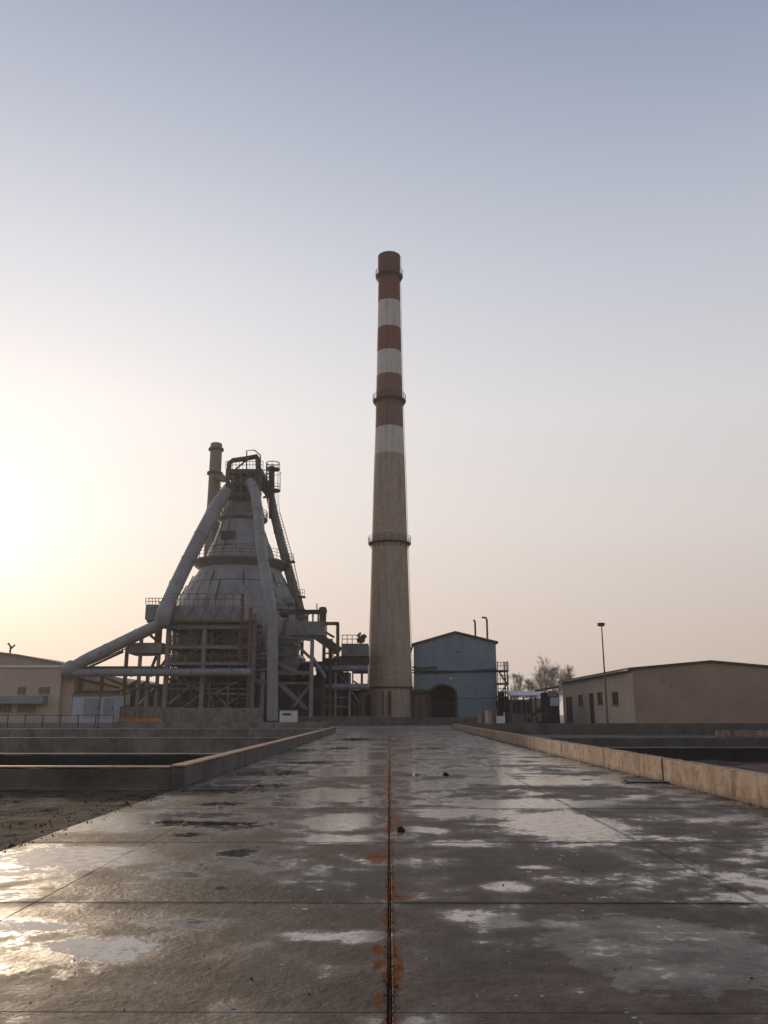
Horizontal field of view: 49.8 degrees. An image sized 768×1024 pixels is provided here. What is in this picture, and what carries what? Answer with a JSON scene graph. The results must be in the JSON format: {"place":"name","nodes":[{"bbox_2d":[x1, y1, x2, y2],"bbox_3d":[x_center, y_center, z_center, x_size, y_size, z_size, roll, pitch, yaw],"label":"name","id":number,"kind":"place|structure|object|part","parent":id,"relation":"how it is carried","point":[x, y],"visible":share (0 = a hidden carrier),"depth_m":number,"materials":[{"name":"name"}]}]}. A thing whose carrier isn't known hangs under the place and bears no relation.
{"place":"outdoors","nodes":[
{"label":"outdoors","id":0,"kind":"place"},
{"bbox_2d":[0,665,96,721],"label":"beige building","id":1,"kind":"structure","parent":0,"point":[31,689],"depth_m":109.82,"materials":[{"name":"beige paint"}]},
{"bbox_2d":[0,704,11,711],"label":"window","id":2,"kind":"structure","parent":1,"relation":"in","point":[3,707],"depth_m":109.24,"materials":[{"name":"glass"}]},
{"bbox_2d":[17,686,26,694],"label":"window","id":3,"kind":"structure","parent":1,"relation":"in","point":[21,689],"depth_m":109.78,"materials":[{"name":"grey glass"}]},
{"bbox_2d":[17,704,35,711],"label":"window","id":4,"kind":"structure","parent":1,"relation":"in","point":[21,707],"depth_m":109.22,"materials":[{"name":"glass"}]},
{"bbox_2d":[38,686,50,694],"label":"window","id":5,"kind":"structure","parent":1,"relation":"in","point":[43,690],"depth_m":109.75,"materials":[{"name":"grey glass"}]},
{"bbox_2d":[0,789,172,851],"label":"dirt ground","id":6,"kind":"structure","parent":0,"point":[69,803],"depth_m":13.89,"materials":[{"name":"brown soil"}]},
{"bbox_2d":[0,789,168,847],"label":"rubble","id":7,"kind":"object","parent":6,"relation":"on","point":[12,845],"visible":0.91,"depth_m":13.85,"materials":[{"name":"grey gravel"}]},
{"bbox_2d":[0,765,172,789],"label":"basin wall","id":8,"kind":"structure","parent":6,"relation":"on","point":[101,777],"depth_m":17.51,"materials":[{"name":"concrete"}]},
{"bbox_2d":[129,684,168,717],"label":"pump house","id":9,"kind":"structure","parent":0,"point":[142,695],"depth_m":123.17,"materials":[{"name":"metal"}]},
{"bbox_2d":[142,693,149,717],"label":"door","id":10,"kind":"structure","parent":9,"relation":"in","point":[143,693],"depth_m":122.91,"materials":[{"name":"metal"}]},
{"bbox_2d":[163,708,261,721],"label":"concrete wall","id":11,"kind":"structure","parent":0,"point":[212,714],"depth_m":97.25,"materials":[{"name":"grey concrete"}]},
{"bbox_2d":[0,715,657,734],"bbox_3d":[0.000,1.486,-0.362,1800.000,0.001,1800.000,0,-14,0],"label":"ground","id":12,"kind":"structure","parent":0,"point":[343,727],"depth_m":86.91,"materials":[{"name":"grey concrete"}]},
{"bbox_2d":[0,714,113,727],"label":"yard railing","id":13,"kind":"object","parent":12,"relation":"on","point":[43,718],"visible":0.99,"depth_m":89.40,"materials":[{"name":"metal"}]},
{"bbox_2d":[0,643,115,680],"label":"broad hall","id":14,"kind":"structure","parent":12,"relation":"on","point":[9,658],"depth_m":138.38,"materials":[{"name":"metal"}]},
{"bbox_2d":[61,677,84,721],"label":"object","id":15,"kind":"structure","parent":12,"relation":"on","point":[70,685],"depth_m":110.63,"materials":[{"name":"concrete"}]},
{"bbox_2d":[71,694,124,721],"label":"shed","id":16,"kind":"object","parent":12,"relation":"on","point":[88,704],"visible":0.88,"depth_m":94.63,"materials":[{"name":"metal"}]},
{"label":"door","id":17,"kind":"part","parent":16,"relation":"part of","materials":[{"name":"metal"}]},
{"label":"door","id":18,"kind":"part","parent":16,"relation":"part of","materials":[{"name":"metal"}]},
{"bbox_2d":[96,677,102,727],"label":"slim pole","id":19,"kind":"object","parent":12,"relation":"on","point":[99,703],"visible":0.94,"depth_m":88.82,"materials":[{"name":"metal"}]},
{"bbox_2d":[74,630,164,717],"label":"trestle","id":20,"kind":"object","parent":12,"relation":"on","point":[156,649],"visible":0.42,"depth_m":112.03,"materials":[{"name":"metal"}]},
{"bbox_2d":[96,677,154,717],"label":"vaulted shed","id":21,"kind":"structure","parent":12,"relation":"on","point":[120,679],"depth_m":147.22,"materials":[{"name":"metal"}]},
{"bbox_2d":[119,706,162,721],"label":"panel fence","id":22,"kind":"object","parent":12,"relation":"on","point":[144,712],"visible":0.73,"depth_m":96.32,"materials":[{"name":"metal"}]},
{"bbox_2d":[0,722,330,727],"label":"plinth","id":23,"kind":"structure","parent":12,"relation":"on","point":[222,725],"depth_m":90.20,"materials":[{"name":"concrete"}]},
{"bbox_2d":[203,442,225,555],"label":"steel stack","id":24,"kind":"object","parent":12,"relation":"on","point":[217,477],"visible":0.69,"depth_m":144.83,"materials":[{"name":"grey metal"}]},
{"bbox_2d":[168,678,266,721],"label":"cast house","id":25,"kind":"structure","parent":12,"relation":"on","point":[186,695],"depth_m":118.72,"materials":[{"name":"metal"}]},
{"bbox_2d":[145,593,299,717],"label":"gantry","id":26,"kind":"object","parent":12,"relation":"on","point":[206,617],"visible":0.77,"depth_m":112.17,"materials":[{"name":"metal"}]},
{"bbox_2d":[155,450,306,721],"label":"blast furnace","id":27,"kind":"object","parent":12,"relation":"on","point":[239,558],"visible":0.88,"depth_m":122.73,"materials":[{"name":"grey paint"}]},
{"bbox_2d":[61,620,251,677],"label":"gas pipe","id":28,"kind":"object","parent":27,"relation":"attached to","point":[72,668],"visible":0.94,"depth_m":109.58,"materials":[{"name":"grey metal"}]},
{"bbox_2d":[279,710,298,721],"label":"concrete box","id":29,"kind":"object","parent":12,"relation":"on","point":[288,715],"visible":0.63,"depth_m":101.05,"materials":[{"name":"white concrete"}]},
{"bbox_2d":[257,603,341,721],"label":"platform gantry","id":30,"kind":"object","parent":12,"relation":"on","point":[307,630],"visible":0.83,"depth_m":115.47,"materials":[{"name":"grey metal"}]},
{"bbox_2d":[273,675,328,721],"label":"switch house","id":31,"kind":"structure","parent":12,"relation":"on","point":[284,703],"depth_m":121.01,"materials":[{"name":"grey metal"}]},
{"bbox_2d":[279,690,286,696],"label":"window","id":32,"kind":"structure","parent":31,"relation":"in","point":[284,694],"depth_m":121.01,"materials":[{"name":"black glass"}]},
{"bbox_2d":[313,688,320,696],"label":"window","id":33,"kind":"structure","parent":31,"relation":"in","point":[316,691],"depth_m":121.04,"materials":[{"name":"black glass"}]},
{"bbox_2d":[315,632,371,716],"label":"pipe rack","id":34,"kind":"object","parent":12,"relation":"on","point":[349,699],"visible":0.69,"depth_m":119.71,"materials":[{"name":"grey metal"}]},
{"bbox_2d":[367,251,413,716],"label":"chimney","id":35,"kind":"object","parent":12,"relation":"on","point":[389,679],"visible":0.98,"depth_m":130.92,"materials":[{"name":"concrete"}]},
{"bbox_2d":[411,689,430,716],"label":"lean to","id":36,"kind":"object","parent":12,"relation":"on","point":[420,702],"visible":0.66,"depth_m":125.10,"materials":[{"name":"metal"}]},
{"bbox_2d":[415,696,419,716],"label":"door","id":37,"kind":"structure","parent":36,"relation":"in","point":[417,704],"depth_m":124.94,"materials":[{"name":"metal"}]},
{"bbox_2d":[421,696,425,716],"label":"door","id":38,"kind":"structure","parent":36,"relation":"in","point":[423,698],"depth_m":124.97,"materials":[{"name":"metal"}]},
{"bbox_2d":[426,710,430,724],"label":"hydrant","id":39,"kind":"object","parent":12,"relation":"on","point":[428,718],"visible":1,"depth_m":109.08,"materials":[{"name":"metal"}]},
{"bbox_2d":[477,710,495,722],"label":"board stack","id":40,"kind":"object","parent":12,"relation":"on","point":[483,716],"visible":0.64,"depth_m":108.92,"materials":[{"name":"wood"}]},
{"bbox_2d":[496,716,504,722],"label":"concrete block","id":41,"kind":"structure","parent":12,"relation":"on","point":[500,719],"depth_m":107.58,"materials":[{"name":"grey concrete"}]},
{"bbox_2d":[506,673,526,699],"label":"bare tree","id":42,"kind":"object","parent":12,"relation":"on","point":[517,682],"visible":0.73,"depth_m":180.73,"materials":[{"name":"brown plant"}]},
{"bbox_2d":[506,700,531,722],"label":"grey store","id":43,"kind":"structure","parent":12,"relation":"on","point":[517,712],"depth_m":127.19,"materials":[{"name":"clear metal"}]},
{"bbox_2d":[513,702,515,713],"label":"window","id":44,"kind":"structure","parent":43,"relation":"in","point":[514,703],"depth_m":127.27,"materials":[{"name":"black glass"}]},
{"bbox_2d":[517,702,520,713],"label":"window","id":45,"kind":"structure","parent":43,"relation":"in","point":[518,703],"depth_m":127.22,"materials":[{"name":"black glass"}]},
{"bbox_2d":[527,702,530,713],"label":"window","id":46,"kind":"structure","parent":43,"relation":"in","point":[528,703],"depth_m":127.22,"materials":[{"name":"black glass"}]},
{"bbox_2d":[503,691,539,722],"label":"blue canopy","id":47,"kind":"object","parent":12,"relation":"on","point":[523,694],"visible":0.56,"depth_m":122.12,"materials":[{"name":"metal"}]},
{"bbox_2d":[525,717,532,722],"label":"potted shrub","id":48,"kind":"object","parent":12,"relation":"on","point":[528,720],"visible":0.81,"depth_m":106.27,"materials":[{"name":"green plant"}]},
{"bbox_2d":[523,678,538,698],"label":"bare tree","id":49,"kind":"object","parent":12,"relation":"on","point":[531,687],"visible":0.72,"depth_m":190.50,"materials":[{"name":"brown plant"}]},
{"bbox_2d":[528,698,541,722],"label":"beige hut","id":50,"kind":"object","parent":12,"relation":"on","point":[538,701],"visible":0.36,"depth_m":132.28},
{"bbox_2d":[530,656,554,692],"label":"bare tree","id":51,"kind":"object","parent":12,"relation":"on","point":[543,678],"visible":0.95,"depth_m":185.66,"materials":[{"name":"brown plant"}]},
{"bbox_2d":[535,686,559,722],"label":"dark kiosk","id":52,"kind":"object","parent":12,"relation":"on","point":[550,703],"visible":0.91,"depth_m":112.81,"materials":[{"name":"black metal"}]},
{"bbox_2d":[550,697,558,705],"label":"window","id":53,"kind":"structure","parent":52,"relation":"in","point":[554,701],"depth_m":112.85,"materials":[{"name":"grey glass"}]},
{"bbox_2d":[547,664,565,706],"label":"bare tree","id":54,"kind":"object","parent":12,"relation":"on","point":[559,689],"visible":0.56,"depth_m":195.48,"materials":[{"name":"brown plant"}]},
{"bbox_2d":[556,665,575,683],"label":"bare tree","id":55,"kind":"object","parent":12,"relation":"on","point":[568,672],"visible":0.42,"depth_m":201.05,"materials":[{"name":"brown plant"}]},
{"bbox_2d":[597,623,608,722],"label":"street lamp","id":56,"kind":"object","parent":12,"relation":"on","point":[601,625],"visible":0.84,"depth_m":91.11,"materials":[{"name":"metal"}]},
{"bbox_2d":[299,717,411,724],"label":"wall","id":57,"kind":"structure","parent":0,"point":[370,720],"depth_m":110.56,"materials":[{"name":"concrete"}]},
{"bbox_2d":[0,729,767,1023],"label":"pavement","id":58,"kind":"structure","parent":0,"point":[320,809],"depth_m":6.89,"materials":[{"name":"concrete"}]},
{"bbox_2d":[170,727,335,789],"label":"kerb wall","id":59,"kind":"structure","parent":58,"relation":"on","point":[185,773],"depth_m":22.66,"materials":[{"name":"concrete"}]},
{"bbox_2d":[4,733,765,1012],"bbox_3d":[1.151,9.832,34.006,10.551,0.052,61.236,0,-14,0],"label":"grit","id":60,"kind":"object","parent":58,"relation":"on","point":[465,841],"visible":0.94,"depth_m":9.22,"materials":[{"name":"grey gravel"}]},
{"bbox_2d":[388,756,390,1023],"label":"expansion strip","id":61,"kind":"object","parent":58,"relation":"on","point":[389,911],"visible":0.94,"depth_m":6.13,"materials":[{"name":"black rubber"}]},
{"bbox_2d":[383,768,398,1021],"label":"rust crumbs","id":62,"kind":"object","parent":58,"relation":"on","point":[395,986],"visible":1,"depth_m":5.75,"materials":[{"name":"brown metal"}]},
{"bbox_2d":[397,826,404,831],"bbox_3d":[0.219,4.146,10.790,0.088,0.090,0.109,-9,-16,32],"label":"stone","id":63,"kind":"object","parent":58,"relation":"on","point":[400,829],"visible":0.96,"depth_m":10.76,"materials":[{"name":"black stone"}]},
{"bbox_2d":[452,724,509,741],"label":"kerb wall","id":64,"kind":"structure","parent":58,"relation":"on","point":[494,734],"depth_m":54.48,"materials":[{"name":"concrete"}]},
{"bbox_2d":[506,733,527,747],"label":"kerb wall","id":65,"kind":"structure","parent":58,"relation":"on","point":[516,739],"depth_m":40.31,"materials":[{"name":"concrete"}]},
{"bbox_2d":[526,736,552,752],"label":"kerb wall","id":66,"kind":"structure","parent":58,"relation":"on","point":[536,743],"depth_m":34.84,"materials":[{"name":"concrete"}]},
{"bbox_2d":[546,740,610,766],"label":"kerb wall","id":67,"kind":"structure","parent":58,"relation":"on","point":[590,754],"depth_m":27.38,"materials":[{"name":"concrete"}]},
{"bbox_2d":[603,749,673,780],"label":"kerb wall","id":68,"kind":"structure","parent":58,"relation":"on","point":[644,765],"depth_m":20.82,"materials":[{"name":"concrete"}]},
{"bbox_2d":[620,779,668,782],"bbox_3d":[5.829,6.039,18.578,0.967,0.055,0.520,0,-14,0],"label":"steel plate","id":69,"kind":"object","parent":58,"relation":"on","point":[641,781],"visible":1,"depth_m":18.40,"materials":[{"name":"grey metal"}]},
{"bbox_2d":[663,759,767,807],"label":"kerb wall","id":70,"kind":"structure","parent":58,"relation":"on","point":[747,786],"depth_m":15.52,"materials":[{"name":"concrete"}]},
{"bbox_2d":[0,0,767,714],"label":"sky","id":71,"kind":"structure","parent":0,"point":[200,200],"materials":[{"name":"blue"}]},
{"bbox_2d":[412,717,477,724],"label":"wall","id":72,"kind":"structure","parent":0,"point":[434,720],"depth_m":110.98,"materials":[{"name":"concrete"}]},
{"bbox_2d":[411,617,497,722],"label":"blue building","id":73,"kind":"structure","parent":0,"point":[455,672],"depth_m":130.91,"materials":[{"name":"metal"}]},
{"bbox_2d":[496,661,509,722],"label":"stair tower","id":74,"kind":"structure","parent":0,"point":[500,702],"depth_m":128.73,"materials":[{"name":"metal"}]},
{"bbox_2d":[522,734,715,737],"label":"basin floor","id":75,"kind":"structure","parent":0,"point":[626,735],"depth_m":82.07,"materials":[{"name":"grey concrete"}]},
{"bbox_2d":[0,753,218,764],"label":"basin wall","id":76,"kind":"structure","parent":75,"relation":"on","point":[90,758],"depth_m":22.50,"materials":[{"name":"concrete"}]},
{"bbox_2d":[0,737,284,752],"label":"basin wall","id":77,"kind":"structure","parent":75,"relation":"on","point":[35,745],"depth_m":37.63,"materials":[{"name":"concrete"}]},
{"bbox_2d":[0,729,320,738],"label":"basin wall","id":78,"kind":"structure","parent":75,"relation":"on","point":[285,733],"depth_m":60.01,"materials":[{"name":"concrete"}]},
{"bbox_2d":[451,723,767,733],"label":"basin wall","id":79,"kind":"structure","parent":75,"relation":"on","point":[611,728],"depth_m":86.94,"materials":[{"name":"concrete"}]},
{"bbox_2d":[549,737,767,748],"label":"basin wall","id":80,"kind":"structure","parent":75,"relation":"on","point":[680,742],"depth_m":38.47,"materials":[{"name":"concrete"}]},
{"bbox_2d":[606,747,767,760],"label":"basin wall","id":81,"kind":"structure","parent":75,"relation":"on","point":[748,754],"depth_m":24.93,"materials":[{"name":"concrete"}]},
{"bbox_2d":[715,731,767,737],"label":"basin wall","id":82,"kind":"structure","parent":75,"relation":"on","point":[741,734],"depth_m":52.99,"materials":[{"name":"concrete"}]},
{"bbox_2d":[558,660,767,722],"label":"long building","id":83,"kind":"structure","parent":0,"point":[710,691],"depth_m":92.93,"materials":[{"name":"beige concrete"}]},
{"bbox_2d":[566,697,573,722],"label":"door","id":84,"kind":"structure","parent":83,"relation":"in","point":[569,703],"depth_m":126.63,"materials":[{"name":"metal"}]},
{"bbox_2d":[577,695,582,705],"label":"window","id":85,"kind":"structure","parent":83,"relation":"in","point":[580,696],"depth_m":118.57,"materials":[{"name":"black glass"}]},
{"bbox_2d":[589,693,594,722],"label":"door","id":86,"kind":"structure","parent":83,"relation":"in","point":[591,697],"depth_m":112.30,"materials":[{"name":"metal"}]},
{"bbox_2d":[596,692,602,704],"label":"window","id":87,"kind":"structure","parent":83,"relation":"in","point":[600,702],"depth_m":108.05,"materials":[{"name":"black glass"}]},
{"bbox_2d":[611,692,618,705],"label":"window","id":88,"kind":"structure","parent":83,"relation":"in","point":[614,694],"depth_m":100.86,"materials":[{"name":"black glass"}]},
{"bbox_2d":[694,759,767,772],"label":"gravel ground","id":89,"kind":"structure","parent":0,"point":[759,766],"depth_m":23.48,"materials":[{"name":"grey gravel"}]}
]}

